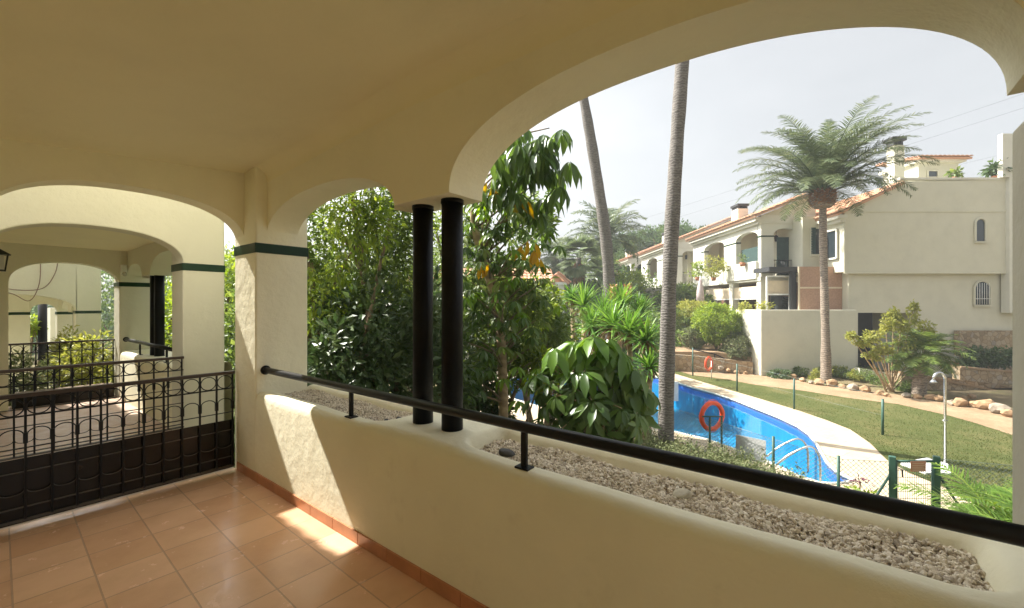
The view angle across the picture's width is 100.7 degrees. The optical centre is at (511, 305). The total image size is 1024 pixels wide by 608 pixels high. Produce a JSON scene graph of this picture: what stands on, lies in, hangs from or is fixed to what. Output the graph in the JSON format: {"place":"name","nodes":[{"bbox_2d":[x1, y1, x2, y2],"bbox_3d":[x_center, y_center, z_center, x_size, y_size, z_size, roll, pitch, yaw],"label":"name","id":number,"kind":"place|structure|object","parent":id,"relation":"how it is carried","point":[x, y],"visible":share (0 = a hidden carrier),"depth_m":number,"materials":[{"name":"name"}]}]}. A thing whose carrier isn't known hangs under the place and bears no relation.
{"place":"outdoors","nodes":[
{"label":"outdoors","id":0,"kind":"place"},
{"bbox_2d":[0,395,233,529],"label":"neighbour terrace floor","id":1,"kind":"structure","parent":0,"point":[63,429],"depth_m":5.60,"materials":[{"name":"tile"}]},
{"bbox_2d":[11,382,113,408],"bbox_3d":[-7.381,1.484,7.014,0.170,0.238,1.160,0,0,38],"label":"planter box","id":2,"kind":"object","parent":1,"relation":"on","point":[64,398],"visible":0.54,"depth_m":6.93,"materials":[{"name":"soil"}]},
{"bbox_2d":[31,320,1011,517],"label":"ground","id":3,"kind":"structure","parent":0,"point":[1002,396],"depth_m":17.46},
{"bbox_2d":[8,348,78,406],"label":"yellow shrub","id":4,"kind":"object","parent":3,"relation":"on","point":[20,366],"visible":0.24,"depth_m":7.29,"materials":[{"name":"green plant"}]},
{"bbox_2d":[8,263,109,390],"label":"terrace building","id":5,"kind":"structure","parent":3,"relation":"on","point":[70,294],"depth_m":10.61,"materials":[{"name":"beige paint"}]},
{"bbox_2d":[39,324,96,384],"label":"yellow shrub","id":6,"kind":"object","parent":3,"relation":"on","point":[52,347],"visible":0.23,"depth_m":9.47,"materials":[{"name":"green plant"}]},
{"bbox_2d":[46,329,113,387],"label":"yellow shrub","id":7,"kind":"object","parent":3,"relation":"on","point":[96,370],"visible":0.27,"depth_m":7.76,"materials":[{"name":"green plant"}]},
{"bbox_2d":[0,185,224,429],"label":"terrace building","id":8,"kind":"structure","parent":3,"relation":"on","point":[151,242],"depth_m":5.37,"materials":[{"name":"beige paint"}]},
{"bbox_2d":[8,339,114,401],"bbox_3d":[-7.492,1.060,7.106,0.047,0.910,1.230,0,0,38],"label":"railing","id":9,"kind":"object","parent":8,"relation":"attached to","point":[59,351],"visible":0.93,"depth_m":7.10,"materials":[{"name":"brown metal"}]},
{"bbox_2d":[0,356,183,461],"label":"railing","id":10,"kind":"object","parent":8,"relation":"attached to","point":[34,380],"visible":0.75,"depth_m":4.49,"materials":[{"name":"brown metal"}]},
{"bbox_2d":[101,270,171,355],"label":"background tree","id":11,"kind":"object","parent":3,"relation":"on","point":[105,293],"visible":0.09,"depth_m":25.40,"materials":[{"name":"green plant"}]},
{"bbox_2d":[30,271,320,358],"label":"distant trees","id":12,"kind":"object","parent":3,"relation":"on","point":[34,309],"depth_m":30.66,"materials":[{"name":"green plant"}]},
{"bbox_2d":[120,349,231,427],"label":"planter wall","id":13,"kind":"structure","parent":3,"relation":"on","point":[133,355],"depth_m":6.17,"materials":[{"name":"paint"}]},
{"bbox_2d":[123,337,171,362],"bbox_3d":[-5.575,0.681,6.497,2.988,0.246,0.083,0,0,38],"label":"handrail","id":14,"kind":"object","parent":13,"relation":"on","point":[140,343],"visible":0.85,"depth_m":6.42,"materials":[{"name":"black metal"}]},
{"bbox_2d":[406,268,570,359],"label":"garden house","id":15,"kind":"structure","parent":3,"relation":"on","point":[561,280],"depth_m":24.11,"materials":[{"name":"paint"}]},
{"bbox_2d":[434,128,581,416],"bbox_3d":[-0.160,0.368,6.564,2.326,6.463,2.900,0,0,-7],"label":"umbrella tree","id":16,"kind":"object","parent":3,"relation":"on","point":[521,167],"visible":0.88,"depth_m":6.35,"materials":[{"name":"green plant"}]},
{"bbox_2d":[0,0,1023,471],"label":"terrace building","id":17,"kind":"structure","parent":3,"relation":"on","point":[442,134],"depth_m":2.57,"materials":[{"name":"beige paint"}]},
{"bbox_2d":[0,370,234,528],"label":"railing","id":18,"kind":"object","parent":17,"relation":"attached to","point":[40,486],"visible":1,"depth_m":3.41,"materials":[{"name":"brown metal"}]},
{"bbox_2d":[0,468,460,607],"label":"terrace floor","id":19,"kind":"structure","parent":17,"relation":"on","point":[232,538],"depth_m":2.68,"materials":[{"name":"tile"}]},
{"bbox_2d":[0,0,550,172],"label":"ceiling","id":20,"kind":"structure","parent":17,"relation":"attached to","point":[241,86],"depth_m":2.25,"materials":[{"name":"paint"}]},
{"bbox_2d":[508,343,559,423],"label":"young tree","id":21,"kind":"object","parent":3,"relation":"on","point":[527,372],"visible":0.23,"depth_m":7.27,"materials":[{"name":"green plant"}]},
{"bbox_2d":[502,275,584,425],"bbox_3d":[0.579,1.469,9.633,1.864,4.381,2.415,0,0,38],"label":"green shrub","id":22,"kind":"object","parent":3,"relation":"on","point":[559,336],"visible":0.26,"depth_m":9.27,"materials":[{"name":"green plant"}]},
{"bbox_2d":[573,303,605,353],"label":"yucca","id":23,"kind":"object","parent":3,"relation":"on","point":[588,318],"visible":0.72,"depth_m":10.90,"materials":[{"name":"green plant"}]},
{"bbox_2d":[520,336,660,444],"bbox_3d":[1.065,1.985,5.226,1.396,3.243,1.856,0,0,81],"label":"umbrella bush","id":24,"kind":"object","parent":3,"relation":"on","point":[618,401],"visible":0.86,"depth_m":4.89,"materials":[{"name":"green plant"}]},
{"bbox_2d":[576,284,628,340],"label":"yucca","id":25,"kind":"object","parent":3,"relation":"on","point":[604,299],"visible":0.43,"depth_m":11.40,"materials":[{"name":"green plant"}]},
{"bbox_2d":[565,311,640,388],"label":"green shrub","id":26,"kind":"object","parent":3,"relation":"on","point":[623,349],"depth_m":14.86,"materials":[{"name":"green plant"}]},
{"bbox_2d":[574,276,642,310],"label":"background tree","id":27,"kind":"object","parent":3,"relation":"on","point":[597,285],"visible":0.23,"depth_m":28.95,"materials":[{"name":"green plant"}]},
{"bbox_2d":[588,300,633,341],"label":"yucca","id":28,"kind":"object","parent":3,"relation":"on","point":[612,315],"visible":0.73,"depth_m":10.40,"materials":[{"name":"green plant"}]},
{"bbox_2d":[592,263,648,306],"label":"background tree","id":29,"kind":"object","parent":3,"relation":"on","point":[638,277],"visible":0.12,"depth_m":33.02,"materials":[{"name":"green plant"}]},
{"bbox_2d":[599,279,650,347],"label":"yucca","id":30,"kind":"object","parent":3,"relation":"on","point":[623,291],"visible":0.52,"depth_m":11.88,"materials":[{"name":"green plant"}]},
{"bbox_2d":[237,384,1023,607],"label":"planter wall","id":31,"kind":"structure","parent":3,"relation":"on","point":[459,519],"depth_m":1.98,"materials":[{"name":"paint"}]},
{"bbox_2d":[260,365,1023,546],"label":"handrail","id":32,"kind":"object","parent":31,"relation":"on","point":[980,526],"visible":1,"depth_m":1.51,"materials":[{"name":"black metal"}]},
{"bbox_2d":[479,438,993,591],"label":"gravel","id":33,"kind":"structure","parent":31,"relation":"on","point":[941,562],"depth_m":1.66,"materials":[{"name":"beige gravel"}]},
{"bbox_3d":[-1.432,0.899,3.575,1.740,0.073,0.350,0,0,38],"label":"gravel base","id":34,"kind":"object","parent":31,"relation":"in","visible":0},
{"bbox_2d":[282,389,412,420],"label":"gravel","id":35,"kind":"structure","parent":34,"relation":"on","point":[365,410],"depth_m":3.56,"materials":[{"name":"grey gravel"}]},
{"bbox_2d":[602,304,658,439],"bbox_3d":[2.798,1.764,10.004,1.528,3.682,1.550,0,0,38],"label":"yucca","id":36,"kind":"object","parent":3,"relation":"on","point":[625,326],"visible":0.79,"depth_m":9.89,"materials":[{"name":"green plant"}]},
{"bbox_2d":[613,243,661,282],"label":"house","id":37,"kind":"structure","parent":3,"relation":"on","point":[628,260],"depth_m":49.02,"materials":[{"name":"paint"}]},
{"bbox_2d":[619,313,659,439],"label":"yucca","id":38,"kind":"object","parent":3,"relation":"on","point":[645,338],"visible":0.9,"depth_m":9.52,"materials":[{"name":"green plant"}]},
{"bbox_2d":[598,302,684,376],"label":"green shrub","id":39,"kind":"object","parent":3,"relation":"on","point":[658,333],"visible":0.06,"depth_m":18.17,"materials":[{"name":"green plant"}]},
{"bbox_2d":[625,267,661,315],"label":"background tree","id":40,"kind":"object","parent":3,"relation":"on","point":[647,294],"visible":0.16,"depth_m":34.45,"materials":[{"name":"green plant"}]},
{"bbox_2d":[631,346,658,445],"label":"yucca","id":41,"kind":"object","parent":3,"relation":"on","point":[648,361],"visible":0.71,"depth_m":9.14,"materials":[{"name":"green plant"}]},
{"bbox_2d":[624,219,710,248],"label":"umbrella pine","id":42,"kind":"object","parent":3,"relation":"on","point":[646,239],"visible":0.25,"depth_m":56.61,"materials":[{"name":"green plant"}]},
{"bbox_2d":[658,60,688,447],"bbox_3d":[3.711,-4.474,8.199,3.325,16.158,3.603,0,0,38],"label":"tall palm","id":43,"kind":"object","parent":3,"relation":"on","point":[668,305],"visible":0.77,"depth_m":8.19,"materials":[{"name":"grey plant"}]},
{"bbox_2d":[636,216,731,315],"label":"house","id":44,"kind":"structure","parent":3,"relation":"on","point":[652,260],"depth_m":38.03,"materials":[{"name":"paint"}]},
{"bbox_2d":[654,281,717,340],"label":"background tree","id":45,"kind":"object","parent":3,"relation":"on","point":[684,291],"visible":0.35,"depth_m":30.24,"materials":[{"name":"green plant"}]},
{"bbox_2d":[656,354,752,373],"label":"stone bank wall","id":46,"kind":"structure","parent":3,"relation":"on","point":[683,362],"depth_m":22.70,"materials":[{"name":"brown stone"}]},
{"bbox_2d":[702,416,723,458],"bbox_3d":[4.320,2.992,9.122,0.448,1.217,0.042,0,0,0],"label":"ring stand","id":47,"kind":"object","parent":3,"relation":"on","point":[721,424],"visible":0.64,"depth_m":9.10,"materials":[{"name":"metal"}]},
{"bbox_2d":[699,399,724,431],"bbox_3d":[4.388,2.433,9.302,0.725,0.726,0.102,0,0,-19],"label":"life ring","id":48,"kind":"object","parent":47,"relation":"hanging from","point":[706,405],"visible":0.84,"depth_m":9.25,"materials":[{"name":"orange plastic"}]},
{"bbox_2d":[633,426,821,480],"bbox_3d":[3.365,2.998,7.287,1.999,1.474,4.102,0,0,-31],"label":"ground cover","id":49,"kind":"object","parent":3,"relation":"on","point":[726,457],"visible":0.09,"depth_m":7.39,"materials":[{"name":"green plant"}]},
{"bbox_2d":[685,193,815,327],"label":"house","id":50,"kind":"structure","parent":3,"relation":"on","point":[753,238],"depth_m":26.08,"materials":[{"name":"paint"}]},
{"bbox_2d":[702,255,729,280],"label":"potted plant","id":51,"kind":"object","parent":50,"relation":"on","point":[714,276],"visible":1,"depth_m":27.34,"materials":[{"name":"green plant"}]},
{"bbox_2d":[652,407,888,496],"bbox_3d":[4.081,3.001,9.501,0.622,1.202,6.830,0,0,-28],"label":"wire fence","id":52,"kind":"object","parent":3,"relation":"on","point":[838,462],"visible":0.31,"depth_m":7.61,"materials":[{"name":"metal"}]},
{"bbox_2d":[736,434,765,463],"bbox_3d":[4.708,2.850,8.378,0.004,0.540,0.677,0,0,-21],"label":"notice board","id":53,"kind":"object","parent":52,"relation":"attached to","point":[750,443],"visible":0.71,"depth_m":8.35,"materials":[{"name":"white"}]},
{"bbox_2d":[735,309,855,375],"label":"retaining wall","id":54,"kind":"structure","parent":3,"relation":"on","point":[790,340],"depth_m":21.50,"materials":[{"name":"paint"}]},
{"bbox_2d":[753,267,797,309],"bbox_3d":[14.955,-0.716,23.255,2.591,2.631,1.500,0,0,0],"label":"pergola","id":55,"kind":"object","parent":54,"relation":"on","point":[792,271],"visible":0.71,"depth_m":22.61,"materials":[{"name":"grey metal"}]},
{"bbox_2d":[798,267,842,309],"bbox_3d":[16.274,-0.714,22.399,2.338,2.629,0.090,0,0,0],"label":"reed screen","id":56,"kind":"object","parent":54,"relation":"on","point":[808,288],"visible":0.59,"depth_m":22.40,"materials":[{"name":"brown wicker"}]},
{"bbox_2d":[732,96,939,383],"bbox_3d":[14.249,-2.414,19.470,7.712,12.033,7.520,0,0,38],"label":"date palm","id":57,"kind":"object","parent":3,"relation":"on","point":[823,165],"visible":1,"depth_m":18.91,"materials":[{"name":"green plant"}]},
{"bbox_2d":[808,364,863,381],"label":"bed plants","id":58,"kind":"object","parent":3,"relation":"on","point":[852,372],"visible":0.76,"depth_m":19.89,"materials":[{"name":"green plant"}]},
{"bbox_2d":[793,363,911,392],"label":"bed plants","id":59,"kind":"object","parent":3,"relation":"on","point":[906,386],"visible":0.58,"depth_m":19.91,"materials":[{"name":"green plant"}]},
{"bbox_2d":[774,134,1012,370],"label":"house","id":60,"kind":"structure","parent":3,"relation":"on","point":[937,245],"depth_m":21.70,"materials":[{"name":"paint"}]},
{"bbox_2d":[810,227,818,256],"bbox_3d":[16.593,-3.440,23.175,0.656,1.594,0.180,0,0,0],"label":"window","id":61,"kind":"structure","parent":60,"relation":"in","point":[814,231],"depth_m":23.12,"materials":[{"name":"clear glass"}]},
{"bbox_2d":[827,228,837,259],"bbox_3d":[16.956,-3.200,22.529,0.135,1.590,0.940,0,0,0],"label":"window","id":62,"kind":"structure","parent":60,"relation":"in","point":[832,235],"depth_m":22.41,"materials":[{"name":"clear glass"}]},
{"bbox_2d":[974,217,987,242],"bbox_3d":[23.929,-3.825,21.674,0.624,1.299,0.180,0,0,0],"label":"window","id":63,"kind":"structure","parent":60,"relation":"in","point":[980,224],"depth_m":21.67,"materials":[{"name":"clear glass"}]},
{"bbox_2d":[973,280,992,305],"bbox_3d":[24.335,-0.612,21.954,0.934,1.369,0.180,0,0,0],"label":"window","id":64,"kind":"structure","parent":60,"relation":"in","point":[982,289],"depth_m":21.90,"materials":[{"name":"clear glass"}]},
{"bbox_2d":[977,157,1011,176],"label":"potted plant","id":65,"kind":"object","parent":60,"relation":"on","point":[991,169],"visible":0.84,"depth_m":21.97,"materials":[{"name":"green plant"}]},
{"bbox_2d":[844,298,948,392],"bbox_3d":[15.159,1.680,17.017,3.964,3.894,1.411,0,0,-5],"label":"multistem shrub","id":66,"kind":"object","parent":3,"relation":"on","point":[894,319],"visible":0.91,"depth_m":16.85,"materials":[{"name":"green plant"}]},
{"bbox_2d":[855,313,958,379],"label":"garage","id":67,"kind":"structure","parent":3,"relation":"on","point":[865,320],"depth_m":24.61,"materials":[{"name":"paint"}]},
{"bbox_2d":[876,328,976,395],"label":"sago palm","id":68,"kind":"object","parent":3,"relation":"on","point":[917,365],"visible":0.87,"depth_m":16.53,"materials":[{"name":"green plant"}]},
{"bbox_2d":[893,371,1011,389],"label":"stone wall","id":69,"kind":"structure","parent":3,"relation":"on","point":[955,384],"depth_m":18.00,"materials":[{"name":"brown stone"}]},
{"bbox_2d":[894,462,1011,522],"bbox_3d":[6.557,2.735,5.304,2.850,1.730,2.988,0,0,38],"label":"areca palm","id":70,"kind":"object","parent":3,"relation":"on","point":[1001,511],"visible":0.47,"depth_m":5.53,"materials":[{"name":"green plant"}]},
{"bbox_2d":[941,459,1011,511],"bbox_3d":[7.942,3.000,6.321,2.691,1.205,0.190,0,0,9],"label":"wire fence","id":71,"kind":"object","parent":3,"relation":"on","point":[975,475],"visible":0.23,"depth_m":6.47,"materials":[{"name":"green metal"}]},
{"bbox_2d":[951,365,1011,383],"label":"stone wall","id":72,"kind":"structure","parent":3,"relation":"on","point":[994,376],"depth_m":19.40,"materials":[{"name":"beige stone"}]},
{"bbox_2d":[953,344,1011,369],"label":"bed plants","id":73,"kind":"object","parent":3,"relation":"on","point":[997,358],"visible":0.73,"depth_m":20.20,"materials":[{"name":"green plant"}]},
{"bbox_2d":[954,330,1011,370],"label":"stone wall","id":74,"kind":"structure","parent":3,"relation":"on","point":[989,339],"depth_m":21.60,"materials":[{"name":"beige stone"}]},
{"bbox_2d":[1012,122,1023,524],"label":"pillar","id":75,"kind":"structure","parent":3,"relation":"on","point":[1018,326],"depth_m":1.83,"materials":[{"name":"grey paint"}]},
{"bbox_2d":[49,27,1023,305],"label":"sky","id":76,"kind":"structure","parent":0,"point":[735,95],"materials":[{"name":"white"}]},
{"bbox_2d":[522,399,800,474],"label":"pool floor","id":77,"kind":"structure","parent":0,"point":[679,423],"depth_m":16.39,"materials":[{"name":"tile"}]},
{"bbox_2d":[510,382,831,481],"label":"pool walls","id":78,"kind":"structure","parent":77,"relation":"on","point":[692,404],"depth_m":15.11,"materials":[{"name":"tile"}]},
{"bbox_2d":[513,378,846,481],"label":"pool waterline tiles","id":79,"kind":"object","parent":78,"relation":"attached to","point":[776,422],"visible":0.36,"depth_m":14.42,"materials":[{"name":"blue tile"}]},
{"bbox_2d":[587,333,751,361],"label":"planted bank","id":80,"kind":"structure","parent":0,"point":[683,350],"depth_m":23.23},
{"bbox_2d":[529,237,587,274],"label":"date palm","id":81,"kind":"object","parent":80,"relation":"on","point":[552,260],"visible":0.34,"depth_m":38.71,"materials":[{"name":"green plant"}]},
{"bbox_2d":[555,233,600,335],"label":"fan palm","id":82,"kind":"object","parent":80,"relation":"on","point":[577,273],"visible":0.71,"depth_m":29.45,"materials":[{"name":"green plant"}]},
{"bbox_2d":[562,199,655,263],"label":"date palm","id":83,"kind":"object","parent":80,"relation":"on","point":[616,222],"visible":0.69,"depth_m":33.42,"materials":[{"name":"green plant"}]},
{"bbox_2d":[678,326,705,348],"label":"round shrub","id":84,"kind":"object","parent":80,"relation":"on","point":[691,343],"visible":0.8,"depth_m":24.30,"materials":[{"name":"green plant"}]},
{"bbox_2d":[676,299,708,341],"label":"round shrub","id":85,"kind":"object","parent":80,"relation":"on","point":[686,306],"visible":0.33,"depth_m":26.62,"materials":[{"name":"green plant"}]},
{"bbox_2d":[690,300,742,349],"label":"round shrub","id":86,"kind":"object","parent":80,"relation":"on","point":[702,321],"visible":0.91,"depth_m":23.54,"materials":[{"name":"green plant"}]},
{"bbox_2d":[717,329,751,360],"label":"round shrub","id":87,"kind":"object","parent":80,"relation":"on","point":[732,350],"visible":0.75,"depth_m":22.51,"materials":[{"name":"green plant"}]},
{"bbox_2d":[480,368,981,511],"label":"pool deck","id":88,"kind":"structure","parent":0,"point":[834,440],"depth_m":11.15,"materials":[{"name":"tile"}]},
{"bbox_2d":[559,283,579,400],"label":"yucca","id":89,"kind":"object","parent":88,"relation":"on","point":[569,292],"visible":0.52,"depth_m":12.45,"materials":[{"name":"green plant"}]},
{"bbox_2d":[563,281,603,339],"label":"yucca","id":90,"kind":"object","parent":88,"relation":"on","point":[583,297],"visible":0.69,"depth_m":11.90,"materials":[{"name":"green plant"}]},
{"bbox_2d":[579,97,614,339],"bbox_3d":[1.095,-5.298,13.599,3.709,17.807,3.729,0,0,38],"label":"tall palm","id":91,"kind":"object","parent":88,"relation":"on","point":[603,220],"visible":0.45,"depth_m":13.36,"materials":[{"name":"grey plant"}]},
{"bbox_2d":[626,291,660,363],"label":"yucca","id":92,"kind":"object","parent":88,"relation":"on","point":[641,301],"visible":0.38,"depth_m":11.86,"materials":[{"name":"green plant"}]},
{"bbox_2d":[509,376,853,484],"bbox_3d":[4.626,3.584,15.580,8.368,0.065,14.739,0,0,-18],"label":"pool coping","id":93,"kind":"object","parent":88,"relation":"on","point":[810,436],"visible":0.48,"depth_m":11.70,"materials":[{"name":"white stone"}]},
{"bbox_2d":[766,438,821,479],"bbox_3d":[5.995,3.260,9.059,0.895,0.707,0.659,0,0,21],"label":"pool ladder rail","id":94,"kind":"object","parent":93,"relation":"on","point":[795,451],"visible":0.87,"depth_m":8.95,"materials":[{"name":"metal"}]},
{"bbox_2d":[876,455,956,506],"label":"pool gate","id":95,"kind":"structure","parent":88,"relation":"on","point":[892,479],"depth_m":6.60,"materials":[{"name":"green metal"}]},
{"bbox_2d":[766,275,788,309],"bbox_3d":[14.517,-0.504,23.395,1.330,2.209,0.660,0,0,0],"label":"glazed door","id":96,"kind":"structure","parent":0,"point":[776,290],"depth_m":23.16,"materials":[{"name":"white paint"}]},
{"bbox_2d":[675,371,1011,500],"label":"lawn","id":97,"kind":"structure","parent":0,"point":[836,400],"depth_m":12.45,"materials":[{"name":"green plant"}]},
{"bbox_2d":[692,348,883,434],"bbox_3d":[9.608,2.883,16.615,0.280,1.435,9.910,0,0,-6],"label":"wire fence","id":98,"kind":"object","parent":97,"relation":"on","point":[882,416],"visible":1,"depth_m":14.57,"materials":[{"name":"metal"}]},
{"bbox_2d":[900,458,950,474],"bbox_3d":[9.255,3.575,9.333,1.125,0.050,0.741,0,0,-20],"label":"shower tray","id":99,"kind":"object","parent":97,"relation":"on","point":[928,468],"visible":0.33,"depth_m":9.38,"materials":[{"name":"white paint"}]},
{"bbox_2d":[929,372,947,462],"bbox_3d":[9.604,2.548,9.525,0.381,2.104,0.135,0,0,8],"label":"pool shower","id":100,"kind":"object","parent":99,"relation":"on","point":[944,420],"visible":0.94,"depth_m":9.52,"materials":[{"name":"metal"}]},
{"bbox_2d":[680,371,1011,434],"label":"path","id":101,"kind":"structure","parent":0,"point":[988,418],"depth_m":16.29,"materials":[{"name":"beige concrete"}]},
{"label":"side lawn","id":102,"kind":"structure","parent":0,"visible":0},
{"bbox_2d":[30,312,48,381],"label":"green shrub","id":103,"kind":"object","parent":102,"relation":"on","point":[34,328],"visible":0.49,"depth_m":12.60,"materials":[{"name":"green plant"}]},
{"bbox_2d":[165,279,171,346],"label":"pale shrub","id":104,"kind":"object","parent":102,"relation":"on","point":[167,317],"visible":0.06,"depth_m":10.84,"materials":[{"name":"green plant"}]},
{"bbox_2d":[165,242,234,365],"bbox_3d":[-7.209,0.967,11.028,3.359,5.357,3.448,0,0,38],"label":"leafy tree","id":105,"kind":"object","parent":102,"relation":"on","point":[229,264],"visible":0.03,"depth_m":10.44,"materials":[{"name":"green plant"}]},
{"bbox_2d":[224,271,312,466],"bbox_3d":[-5.227,1.263,8.623,5.242,4.781,2.138,0,0,38],"label":"green shrub","id":106,"kind":"object","parent":102,"relation":"on","point":[228,354],"visible":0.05,"depth_m":8.06,"materials":[{"name":"green plant"}]},
{"bbox_2d":[307,187,440,392],"bbox_3d":[-2.438,0.095,6.657,2.787,7.110,2.804,0,0,17],"label":"leafy tree","id":107,"kind":"object","parent":102,"relation":"on","point":[386,244],"visible":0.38,"depth_m":5.84,"materials":[{"name":"green plant"}]},
{"bbox_2d":[307,265,488,410],"bbox_3d":[-1.859,1.525,6.089,3.341,4.210,2.713,0,0,38],"label":"dark shrub","id":108,"kind":"object","parent":102,"relation":"on","point":[328,356],"visible":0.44,"depth_m":5.28,"materials":[{"name":"green plant"}]},
{"bbox_2d":[382,210,491,402],"bbox_3d":[-1.778,0.605,10.404,2.766,6.075,3.260,0,0,38],"label":"leafy tree","id":109,"kind":"object","parent":102,"relation":"on","point":[438,240],"visible":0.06,"depth_m":10.22,"materials":[{"name":"green plant"}]},
{"bbox_2d":[404,260,514,402],"bbox_3d":[-1.206,1.360,8.628,2.906,4.561,3.235,0,0,38],"label":"dark shrub","id":110,"kind":"object","parent":102,"relation":"on","point":[470,311],"visible":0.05,"depth_m":8.19,"materials":[{"name":"green plant"}]},
{"bbox_2d":[463,357,517,418],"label":"green shrub","id":111,"kind":"object","parent":102,"relation":"on","point":[489,408],"visible":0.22,"depth_m":7.27,"materials":[{"name":"green plant"}]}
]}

